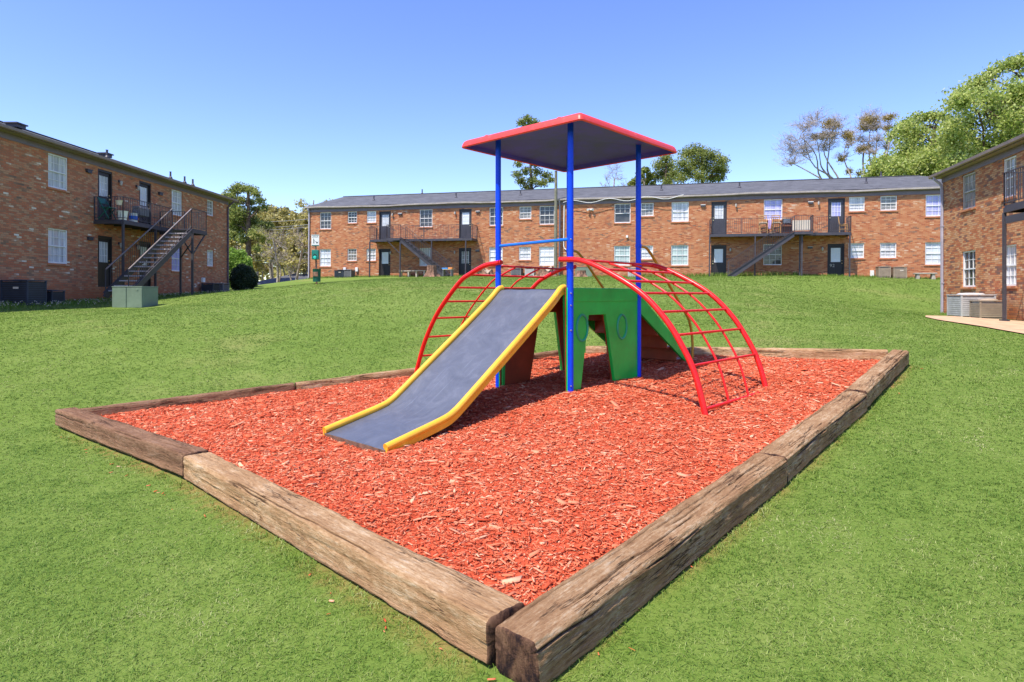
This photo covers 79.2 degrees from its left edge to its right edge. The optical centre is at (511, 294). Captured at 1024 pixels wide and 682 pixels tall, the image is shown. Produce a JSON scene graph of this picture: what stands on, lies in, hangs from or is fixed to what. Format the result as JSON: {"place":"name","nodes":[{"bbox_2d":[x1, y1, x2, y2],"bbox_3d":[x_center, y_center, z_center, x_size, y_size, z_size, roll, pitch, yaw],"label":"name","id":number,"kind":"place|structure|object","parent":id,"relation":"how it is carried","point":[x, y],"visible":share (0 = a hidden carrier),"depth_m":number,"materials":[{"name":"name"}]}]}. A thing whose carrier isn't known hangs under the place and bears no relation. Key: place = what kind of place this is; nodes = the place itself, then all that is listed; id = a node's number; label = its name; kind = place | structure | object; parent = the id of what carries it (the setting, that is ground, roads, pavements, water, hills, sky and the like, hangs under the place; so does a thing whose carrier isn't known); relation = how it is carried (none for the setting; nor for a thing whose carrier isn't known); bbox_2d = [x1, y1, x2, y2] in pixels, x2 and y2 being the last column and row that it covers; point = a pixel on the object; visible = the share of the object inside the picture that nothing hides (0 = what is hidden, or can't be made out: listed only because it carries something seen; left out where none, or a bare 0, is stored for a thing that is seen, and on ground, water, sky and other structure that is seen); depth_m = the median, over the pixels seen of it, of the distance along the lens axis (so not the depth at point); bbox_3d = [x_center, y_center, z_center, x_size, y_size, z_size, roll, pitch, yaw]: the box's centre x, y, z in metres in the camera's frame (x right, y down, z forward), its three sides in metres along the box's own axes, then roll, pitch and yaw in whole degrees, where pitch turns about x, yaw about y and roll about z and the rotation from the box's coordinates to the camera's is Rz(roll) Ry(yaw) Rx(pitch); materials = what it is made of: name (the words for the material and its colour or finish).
{"place":"outdoors","nodes":[
{"label":"outdoors","id":0,"kind":"place"},
{"bbox_2d":[0,289,237,305],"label":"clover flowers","id":1,"kind":"object","parent":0,"point":[94,299],"visible":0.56,"depth_m":22.41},
{"bbox_2d":[133,206,148,223],"bbox_3d":[-15.789,-3.386,26.315,0.365,0.728,0.620,0,0,2],"label":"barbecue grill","id":2,"kind":"object","parent":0,"point":[141,211],"visible":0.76,"depth_m":26.12,"materials":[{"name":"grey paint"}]},
{"bbox_2d":[0,275,1023,681],"bbox_3d":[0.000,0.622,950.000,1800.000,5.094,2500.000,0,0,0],"label":"lawn","id":3,"kind":"structure","parent":0,"point":[662,607],"depth_m":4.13,"materials":[{"name":"plant"}]},
{"bbox_2d":[0,280,46,304],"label":"air conditioner","id":4,"kind":"object","parent":3,"relation":"on","point":[27,292],"visible":0.96,"depth_m":20.34,"materials":[{"name":"paint"}]},
{"bbox_2d":[47,290,65,303],"bbox_3d":[-16.418,0.073,21.982,0.644,0.512,0.644,0,0,2],"label":"air conditioner","id":5,"kind":"object","parent":3,"relation":"on","point":[55,296],"visible":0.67,"depth_m":21.89,"materials":[{"name":"paint"}]},
{"bbox_2d":[0,121,237,300],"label":"apartment building","id":6,"kind":"structure","parent":3,"relation":"on","point":[56,233],"depth_m":24.83,"materials":[{"name":"brown brick"}]},
{"bbox_2d":[47,228,69,265],"bbox_3d":[-16.929,-1.771,23.036,0.175,1.373,1.079,0,0,2],"label":"window","id":7,"kind":"structure","parent":6,"relation":"in","point":[57,238],"depth_m":23.12,"materials":[{"name":"glass"}]},
{"bbox_2d":[47,153,69,192],"bbox_3d":[-16.929,-4.531,23.036,0.175,1.333,1.079,0,0,2],"label":"window","id":8,"kind":"structure","parent":6,"relation":"in","point":[57,165],"depth_m":23.11,"materials":[{"name":"glass"}]},
{"bbox_2d":[98,171,109,219],"bbox_3d":[-16.886,-4.070,25.576,0.095,1.976,0.764,0,0,2],"label":"door","id":9,"kind":"structure","parent":6,"relation":"in","point":[103,178],"depth_m":25.61,"materials":[{"name":"black paint"}]},
{"bbox_2d":[98,238,109,285],"bbox_3d":[-16.886,-1.350,25.576,0.095,1.976,0.764,0,0,2],"label":"door","id":10,"kind":"structure","parent":6,"relation":"in","point":[103,244],"depth_m":25.61,"materials":[{"name":"black paint"}]},
{"bbox_2d":[97,197,116,219],"bbox_3d":[-16.211,-3.453,24.757,0.476,0.868,0.470,0,0,2],"label":"folding chair","id":11,"kind":"object","parent":6,"relation":"on","point":[102,201],"visible":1,"depth_m":24.67,"materials":[{"name":"green metal"}]},
{"bbox_2d":[140,183,148,223],"bbox_3d":[-16.812,-4.070,28.234,0.095,1.976,0.764,0,0,2],"label":"door","id":12,"kind":"structure","parent":6,"relation":"in","point":[144,189],"depth_m":28.30,"materials":[{"name":"black paint"}]},
{"bbox_2d":[140,243,148,285],"bbox_3d":[-16.812,-1.350,28.234,0.095,1.976,0.764,0,0,2],"label":"door","id":13,"kind":"structure","parent":6,"relation":"in","point":[144,264],"depth_m":28.31,"materials":[{"name":"black paint"}]},
{"bbox_2d":[172,189,181,217],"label":"window","id":14,"kind":"structure","parent":6,"relation":"in","point":[176,195],"depth_m":30.90,"materials":[{"name":"glass"}]},
{"bbox_2d":[171,246,183,272],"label":"window","id":15,"kind":"structure","parent":6,"relation":"in","point":[175,257],"depth_m":30.81,"materials":[{"name":"glass"}]},
{"bbox_2d":[207,250,214,267],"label":"window","id":16,"kind":"structure","parent":6,"relation":"in","point":[209,252],"depth_m":34.07,"materials":[{"name":"glass"}]},
{"bbox_2d":[55,407,208,476],"bbox_3d":[-4.349,1.560,6.853,3.777,0.228,0.252,-1,0,39],"label":"landscape timber","id":17,"kind":"object","parent":3,"relation":"on","point":[164,452],"visible":0.95,"depth_m":6.46,"materials":[{"name":"wood"}]},
{"bbox_2d":[112,286,157,307],"bbox_3d":[-13.654,0.082,22.442,1.084,0.780,1.035,0,0,0],"label":"transformer box","id":18,"kind":"object","parent":3,"relation":"on","point":[133,296],"visible":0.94,"depth_m":21.94,"materials":[{"name":"green paint"}]},
{"bbox_2d":[112,288,125,307],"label":"door","id":19,"kind":"structure","parent":18,"relation":"in","point":[118,294],"depth_m":21.94,"materials":[{"name":"green paint"}]},
{"bbox_2d":[127,288,141,307],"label":"door","id":20,"kind":"structure","parent":18,"relation":"in","point":[134,298],"depth_m":21.94,"materials":[{"name":"green paint"}]},
{"bbox_2d":[80,383,294,415],"bbox_3d":[-4.410,1.498,8.580,2.663,0.229,0.163,-4,2,-27],"label":"landscape timber","id":21,"kind":"object","parent":3,"relation":"on","point":[201,398],"visible":0.49,"depth_m":8.50,"materials":[{"name":"wood"}]},
{"bbox_2d":[201,283,219,292],"bbox_3d":[-16.090,-0.327,33.045,0.644,0.612,0.744,0,0,2],"label":"air conditioner","id":22,"kind":"object","parent":3,"relation":"on","point":[208,287],"visible":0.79,"depth_m":32.70,"materials":[{"name":"paint"}]},
{"bbox_2d":[229,247,252,288],"bbox_3d":[-17.887,-1.743,39.997,2.170,2.806,2.194,0,0,0],"label":"green shrub","id":23,"kind":"object","parent":3,"relation":"on","point":[237,257],"visible":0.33,"depth_m":39.57,"materials":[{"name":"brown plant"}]},
{"bbox_2d":[229,263,258,290],"bbox_3d":[-16.489,-0.975,38.015,1.614,2.008,2.024,0,0,0],"label":"clipped bush","id":24,"kind":"object","parent":3,"relation":"on","point":[248,279],"visible":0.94,"depth_m":37.51,"materials":[{"name":"green plant"}]},
{"bbox_2d":[229,232,263,271],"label":"budding tree","id":25,"kind":"object","parent":3,"relation":"on","point":[255,265],"visible":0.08,"depth_m":67.27,"materials":[{"name":"green plant"}]},
{"bbox_2d":[221,181,275,258],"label":"pine tree","id":26,"kind":"object","parent":3,"relation":"on","point":[242,220],"visible":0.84,"depth_m":55.84,"materials":[{"name":"green plant"}]},
{"bbox_2d":[240,246,275,279],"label":"budding tree","id":27,"kind":"object","parent":3,"relation":"on","point":[265,269],"visible":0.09,"depth_m":78.16,"materials":[{"name":"green plant"}]},
{"bbox_2d":[238,204,289,278],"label":"budding tree","id":28,"kind":"object","parent":3,"relation":"on","point":[270,215],"visible":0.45,"depth_m":64.76,"materials":[{"name":"green plant"}]},
{"bbox_2d":[248,225,296,282],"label":"bare tree","id":29,"kind":"object","parent":3,"relation":"on","point":[272,237],"visible":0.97,"depth_m":49.81,"materials":[{"name":"grey plant"}]},
{"bbox_2d":[258,274,307,284],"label":"road","id":30,"kind":"structure","parent":3,"relation":"on","point":[286,278],"depth_m":59.73,"materials":[{"name":"asphalt"}]},
{"bbox_2d":[258,250,307,280],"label":"woods","id":31,"kind":"object","parent":3,"relation":"on","point":[274,272],"visible":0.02,"depth_m":106.15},
{"bbox_2d":[272,209,299,277],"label":"budding tree","id":32,"kind":"object","parent":3,"relation":"on","point":[290,212],"visible":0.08,"depth_m":71.55,"materials":[{"name":"green plant"}]},
{"bbox_2d":[269,232,307,280],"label":"bare tree","id":33,"kind":"object","parent":3,"relation":"on","point":[290,261],"visible":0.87,"depth_m":49.81,"materials":[{"name":"grey plant"}]},
{"bbox_2d":[275,212,307,273],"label":"budding tree","id":34,"kind":"object","parent":3,"relation":"on","point":[299,221],"visible":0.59,"depth_m":62.35,"materials":[{"name":"green plant"}]},
{"bbox_2d":[292,198,332,213],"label":"budding tree","id":35,"kind":"object","parent":3,"relation":"on","point":[300,205],"visible":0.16,"depth_m":73.49,"materials":[{"name":"green plant"}]},
{"bbox_2d":[311,232,320,283],"bbox_3d":[-8.068,-1.533,25.528,0.343,2.181,0.481,0,0,-30],"label":"pet waste station","id":36,"kind":"object","parent":3,"relation":"on","point":[315,257],"visible":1,"depth_m":25.54,"materials":[{"name":"green metal"}]},
{"bbox_2d":[183,452,523,665],"bbox_3d":[-1.447,1.551,4.234,4.031,0.228,0.255,0,0,45],"label":"landscape timber","id":37,"kind":"object","parent":3,"relation":"on","point":[463,612],"visible":0.99,"depth_m":3.48,"materials":[{"name":"wood"}]},
{"bbox_2d":[295,368,414,389],"bbox_3d":[-2.080,1.328,9.752,2.549,0.228,0.164,-4,2,-27],"label":"landscape timber","id":38,"kind":"object","parent":3,"relation":"on","point":[303,385],"visible":0.3,"depth_m":9.49,"materials":[{"name":"wood"}]},
{"bbox_2d":[423,265,439,276],"bbox_3d":[-4.886,-1.434,37.486,0.932,0.727,0.900,0,0,39],"label":"tree stump","id":39,"kind":"object","parent":3,"relation":"on","point":[431,271],"visible":0.95,"depth_m":37.28,"materials":[{"name":"wood"}]},
{"bbox_2d":[0,271,946,314],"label":"weeds","id":40,"kind":"object","parent":3,"relation":"on","point":[72,302],"visible":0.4,"depth_m":35.77,"materials":[{"name":"green plant"}]},
{"bbox_2d":[60,352,922,679],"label":"mulch","id":41,"kind":"object","parent":3,"relation":"on","point":[536,484],"visible":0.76,"depth_m":5.58,"materials":[{"name":"wood"}]},
{"bbox_2d":[322,113,767,453],"bbox_3d":[0.457,-0.378,8.532,5.348,3.865,5.128,0,0,-7],"label":"play set","id":42,"kind":"object","parent":41,"relation":"on","point":[444,385],"visible":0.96,"depth_m":7.87,"materials":[{"name":"metal"}]},
{"bbox_2d":[511,114,554,189],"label":"pine tree","id":43,"kind":"object","parent":3,"relation":"on","point":[532,180],"visible":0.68,"depth_m":60.16,"materials":[{"name":"green plant"}]},
{"bbox_2d":[533,350,558,358],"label":"landscape timber","id":44,"kind":"object","parent":3,"relation":"on","point":[546,354],"visible":0.09,"depth_m":11.04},
{"bbox_2d":[554,171,556,274],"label":"utility pole","id":45,"kind":"object","parent":3,"relation":"on","point":[555,224],"visible":0.83,"depth_m":40.91,"materials":[{"name":"brown wood"}]},
{"bbox_2d":[600,164,630,186],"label":"bare tree","id":46,"kind":"object","parent":3,"relation":"on","point":[616,174],"visible":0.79,"depth_m":69.43,"materials":[{"name":"grey plant"}]},
{"bbox_2d":[304,171,941,277],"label":"apartment building","id":47,"kind":"structure","parent":3,"relation":"on","point":[709,228],"depth_m":39.98,"materials":[{"name":"brown brick"}]},
{"bbox_2d":[319,249,330,266],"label":"window","id":48,"kind":"structure","parent":47,"relation":"in","point":[325,254],"depth_m":46.29,"materials":[{"name":"glass"}]},
{"bbox_2d":[319,212,331,229],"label":"window","id":49,"kind":"structure","parent":47,"relation":"in","point":[325,218],"depth_m":46.29,"materials":[{"name":"glass"}]},
{"bbox_2d":[346,249,356,261],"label":"window","id":50,"kind":"structure","parent":47,"relation":"in","point":[352,253],"depth_m":45.68,"materials":[{"name":"glass"}]},
{"bbox_2d":[347,212,356,223],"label":"window","id":51,"kind":"structure","parent":47,"relation":"in","point":[352,216],"depth_m":45.68,"materials":[{"name":"glass"}]},
{"bbox_2d":[365,249,375,261],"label":"window","id":52,"kind":"structure","parent":47,"relation":"in","point":[372,251],"depth_m":45.27,"materials":[{"name":"glass"}]},
{"bbox_2d":[366,211,376,223],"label":"window","id":53,"kind":"structure","parent":47,"relation":"in","point":[371,215],"depth_m":45.27,"materials":[{"name":"glass"}]},
{"bbox_2d":[380,213,389,238],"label":"door","id":54,"kind":"structure","parent":47,"relation":"in","point":[384,217],"depth_m":45.00,"materials":[{"name":"grey paint"}]},
{"bbox_2d":[380,250,389,275],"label":"door","id":55,"kind":"structure","parent":47,"relation":"in","point":[384,254],"depth_m":44.99,"materials":[{"name":"black paint"}]},
{"bbox_2d":[419,209,431,227],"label":"window","id":56,"kind":"structure","parent":47,"relation":"in","point":[425,215],"depth_m":44.12,"materials":[{"name":"glass"}]},
{"bbox_2d":[460,210,470,237],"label":"door","id":57,"kind":"structure","parent":47,"relation":"in","point":[465,216],"depth_m":43.32,"materials":[{"name":"grey paint"}]},
{"bbox_2d":[460,249,470,275],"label":"door","id":58,"kind":"structure","parent":47,"relation":"in","point":[462,251],"depth_m":43.34,"materials":[{"name":"black paint"}]},
{"bbox_2d":[489,247,502,261],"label":"window","id":59,"kind":"structure","parent":47,"relation":"in","point":[492,250],"depth_m":42.79,"materials":[{"name":"glass"}]},
{"bbox_2d":[488,207,503,226],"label":"window","id":60,"kind":"structure","parent":47,"relation":"in","point":[492,210],"depth_m":42.75,"materials":[{"name":"glass"}]},
{"bbox_2d":[518,247,531,260],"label":"window","id":61,"kind":"structure","parent":47,"relation":"in","point":[524,252],"depth_m":42.16,"materials":[{"name":"glass"}]},
{"bbox_2d":[518,206,531,219],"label":"window","id":62,"kind":"structure","parent":47,"relation":"in","point":[525,212],"depth_m":42.16,"materials":[{"name":"glass"}]},
{"bbox_2d":[538,247,553,266],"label":"window","id":63,"kind":"structure","parent":47,"relation":"in","point":[546,254],"depth_m":41.77,"materials":[{"name":"glass"}]},
{"bbox_2d":[538,206,553,225],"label":"window","id":64,"kind":"structure","parent":47,"relation":"in","point":[546,212],"depth_m":41.77,"materials":[{"name":"glass"}]},
{"bbox_2d":[613,246,630,266],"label":"window","id":65,"kind":"structure","parent":47,"relation":"in","point":[621,253],"depth_m":40.42,"materials":[{"name":"glass"}]},
{"bbox_2d":[613,204,630,223],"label":"window","id":66,"kind":"structure","parent":47,"relation":"in","point":[622,212],"depth_m":40.42,"materials":[{"name":"glass"}]},
{"bbox_2d":[641,245,652,260],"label":"window","id":67,"kind":"structure","parent":47,"relation":"in","point":[645,256],"depth_m":39.97,"materials":[{"name":"glass"}]},
{"bbox_2d":[641,203,653,217],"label":"window","id":68,"kind":"structure","parent":47,"relation":"in","point":[647,209],"depth_m":39.98,"materials":[{"name":"glass"}]},
{"bbox_2d":[670,245,688,266],"bbox_3d":[10.679,-2.484,39.402,1.160,1.373,0.175,1,0,16],"label":"window","id":69,"kind":"structure","parent":47,"relation":"in","point":[679,253],"depth_m":39.44,"materials":[{"name":"glass"}]},
{"bbox_2d":[671,202,688,222],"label":"window","id":70,"kind":"structure","parent":47,"relation":"in","point":[680,210],"depth_m":39.44,"materials":[{"name":"glass"}]},
{"bbox_2d":[712,247,724,275],"bbox_3d":[12.953,-2.039,38.806,0.806,1.976,0.095,1,0,16],"label":"door","id":71,"kind":"structure","parent":47,"relation":"in","point":[718,253],"depth_m":38.81,"materials":[{"name":"black paint"}]},
{"bbox_2d":[712,203,725,233],"bbox_3d":[12.979,-4.759,38.799,0.806,1.976,0.095,1,0,16],"label":"door","id":72,"kind":"structure","parent":47,"relation":"in","point":[718,209],"depth_m":38.81,"materials":[{"name":"grey paint"}]},
{"bbox_2d":[762,244,782,265],"bbox_3d":[15.974,-2.430,37.930,1.160,1.373,0.175,1,0,16],"label":"window","id":73,"kind":"structure","parent":47,"relation":"in","point":[774,258],"depth_m":37.96,"materials":[{"name":"glass"}]},
{"bbox_2d":[763,199,781,220],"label":"window","id":74,"kind":"structure","parent":47,"relation":"in","point":[771,206],"depth_m":37.97,"materials":[{"name":"glass"}]},
{"bbox_2d":[792,220,809,230],"bbox_3d":[16.710,-4.020,35.740,0.930,0.600,0.040,0,0,16],"label":"privacy panel","id":75,"kind":"object","parent":47,"relation":"attached to","point":[798,225],"visible":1,"depth_m":35.73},
{"bbox_2d":[828,245,842,275],"bbox_3d":[19.371,-1.973,37.024,0.806,1.976,0.095,1,0,16],"label":"door","id":76,"kind":"structure","parent":47,"relation":"in","point":[835,252],"depth_m":37.03,"materials":[{"name":"black paint"}]},
{"bbox_2d":[829,200,843,231],"bbox_3d":[19.388,-4.693,37.017,0.806,1.976,0.095,1,0,16],"label":"door","id":77,"kind":"structure","parent":47,"relation":"in","point":[836,207],"depth_m":37.03,"materials":[{"name":"grey paint"}]},
{"bbox_2d":[847,243,864,259],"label":"window","id":78,"kind":"structure","parent":47,"relation":"in","point":[857,249],"depth_m":36.70,"materials":[{"name":"glass"}]},
{"bbox_2d":[848,197,865,212],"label":"window","id":79,"kind":"structure","parent":47,"relation":"in","point":[856,204],"depth_m":36.72,"materials":[{"name":"glass"}]},
{"bbox_2d":[879,243,897,258],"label":"window","id":80,"kind":"structure","parent":47,"relation":"in","point":[887,250],"depth_m":36.28,"materials":[{"name":"glass"}]},
{"bbox_2d":[879,196,897,211],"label":"window","id":81,"kind":"structure","parent":47,"relation":"in","point":[889,203],"depth_m":36.26,"materials":[{"name":"glass"}]},
{"bbox_2d":[924,242,939,265],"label":"window","id":82,"kind":"structure","parent":47,"relation":"in","point":[932,249],"depth_m":35.67,"materials":[{"name":"glass"}]},
{"bbox_2d":[925,195,939,217],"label":"window","id":83,"kind":"structure","parent":47,"relation":"in","point":[932,201],"depth_m":35.66,"materials":[{"name":"glass"}]},
{"bbox_2d":[586,346,689,353],"bbox_3d":[2.209,1.027,10.977,1.862,0.226,0.194,-2,-1,27],"label":"landscape timber","id":84,"kind":"object","parent":3,"relation":"on","point":[595,349],"visible":0.22,"depth_m":11.23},
{"bbox_2d":[495,453,787,681],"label":"landscape timber","id":85,"kind":"object","parent":3,"relation":"on","point":[555,631],"visible":1,"depth_m":3.13,"materials":[{"name":"wood"}]},
{"bbox_2d":[627,166,656,185],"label":"pine tree","id":86,"kind":"object","parent":3,"relation":"on","point":[649,178],"visible":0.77,"depth_m":69.87,"materials":[{"name":"green plant"}]},
{"bbox_2d":[649,154,682,184],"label":"pine tree","id":87,"kind":"object","parent":3,"relation":"on","point":[664,172],"visible":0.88,"depth_m":68.91,"materials":[{"name":"green plant"}]},
{"bbox_2d":[672,142,731,183],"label":"broadleaf tree","id":88,"kind":"object","parent":3,"relation":"on","point":[714,171],"visible":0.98,"depth_m":65.19,"materials":[{"name":"green plant"}]},
{"bbox_2d":[689,347,887,359],"bbox_3d":[4.319,0.959,9.879,2.891,0.228,0.197,-2,-1,27],"label":"landscape timber","id":89,"kind":"object","parent":3,"relation":"on","point":[827,353],"visible":0.53,"depth_m":9.67,"materials":[{"name":"wood"}]},
{"bbox_2d":[759,391,866,482],"bbox_3d":[2.892,1.256,5.806,0.248,0.229,2.638,0,4,41],"label":"landscape timber","id":90,"kind":"object","parent":3,"relation":"on","point":[800,445],"visible":0.92,"depth_m":5.51,"materials":[{"name":"wood"}]},
{"bbox_2d":[770,107,862,178],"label":"half bare tree","id":91,"kind":"object","parent":3,"relation":"on","point":[827,135],"visible":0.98,"depth_m":61.60,"materials":[{"name":"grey plant"}]},
{"bbox_2d":[849,104,898,176],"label":"half bare tree","id":92,"kind":"object","parent":3,"relation":"on","point":[865,120],"visible":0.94,"depth_m":63.83,"materials":[{"name":"brown plant"}]},
{"bbox_2d":[844,349,908,406],"bbox_3d":[4.795,1.038,8.034,0.238,0.231,3.211,0,4,40],"label":"landscape timber","id":93,"kind":"object","parent":3,"relation":"on","point":[874,381],"visible":0.89,"depth_m":7.69,"materials":[{"name":"wood"}]},
{"bbox_2d":[876,266,890,277],"bbox_3d":[21.499,-1.327,35.831,0.644,0.672,0.624,0,0,16],"label":"air conditioner","id":94,"kind":"object","parent":3,"relation":"on","point":[882,271],"visible":0.98,"depth_m":35.57,"materials":[{"name":"beige paint"}]},
{"bbox_2d":[891,267,906,277],"bbox_3d":[22.257,-1.289,35.620,0.704,0.672,0.624,0,0,16],"label":"air conditioner","id":95,"kind":"object","parent":3,"relation":"on","point":[899,272],"visible":0.9,"depth_m":35.37,"materials":[{"name":"beige paint"}]},
{"bbox_2d":[857,142,960,176],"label":"broadleaf tree","id":96,"kind":"object","parent":3,"relation":"on","point":[896,166],"visible":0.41,"depth_m":51.87,"materials":[{"name":"green plant"}]},
{"bbox_2d":[883,108,981,173],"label":"broadleaf tree","id":97,"kind":"object","parent":3,"relation":"on","point":[904,134],"visible":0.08,"depth_m":55.67,"materials":[{"name":"green plant"}]},
{"bbox_2d":[918,50,1023,174],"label":"broadleaf tree","id":98,"kind":"object","parent":3,"relation":"on","point":[1002,112],"visible":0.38,"depth_m":49.83,"materials":[{"name":"green plant"}]},
{"bbox_2d":[946,293,996,316],"bbox_3d":[15.191,0.341,20.490,1.004,0.827,1.074,0,0,14],"label":"air conditioner","id":99,"kind":"object","parent":3,"relation":"on","point":[957,305],"visible":0.66,"depth_m":20.14,"materials":[{"name":"paint"}]},
{"bbox_2d":[928,133,1023,320],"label":"apartment building","id":100,"kind":"structure","parent":3,"relation":"on","point":[981,222],"depth_m":20.71,"materials":[{"name":"brown brick"}]},
{"bbox_2d":[960,250,975,289],"bbox_3d":[16.234,-0.881,21.939,0.175,1.373,1.119,0,0,14],"label":"window","id":101,"kind":"structure","parent":100,"relation":"in","point":[968,256],"depth_m":22.06,"materials":[{"name":"glass"}]},
{"bbox_2d":[960,172,975,212],"bbox_3d":[16.234,-3.642,21.939,0.175,1.333,1.119,0,0,14],"label":"window","id":102,"kind":"structure","parent":100,"relation":"in","point":[969,179],"depth_m":22.06,"materials":[{"name":"glass"}]},
{"bbox_2d":[1000,244,1016,288],"bbox_3d":[15.585,-0.881,19.324,0.175,1.373,0.890,0,0,14],"label":"window","id":103,"kind":"structure","parent":100,"relation":"in","point":[1011,249],"depth_m":19.35,"materials":[{"name":"glass"}]},
{"bbox_2d":[1000,155,1016,201],"bbox_3d":[15.585,-3.642,19.324,0.175,1.333,0.890,0,0,14],"label":"window","id":104,"kind":"structure","parent":100,"relation":"in","point":[1009,163],"depth_m":19.41,"materials":[{"name":"glass"}]},
{"bbox_2d":[0,0,1023,280],"label":"sky","id":105,"kind":"structure","parent":0,"point":[318,101],"materials":[{"name":"blue"}]},
{"bbox_2d":[926,315,1023,332],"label":"sidewalk","id":106,"kind":"structure","parent":0,"point":[1014,326],"depth_m":16.31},
{"bbox_2d":[969,298,1007,318],"bbox_3d":[14.922,0.435,19.405,0.744,0.647,0.704,0,0,14],"label":"air conditioner","id":107,"kind":"object","parent":106,"relation":"on","point":[988,310],"visible":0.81,"depth_m":19.14,"materials":[{"name":"beige paint"}]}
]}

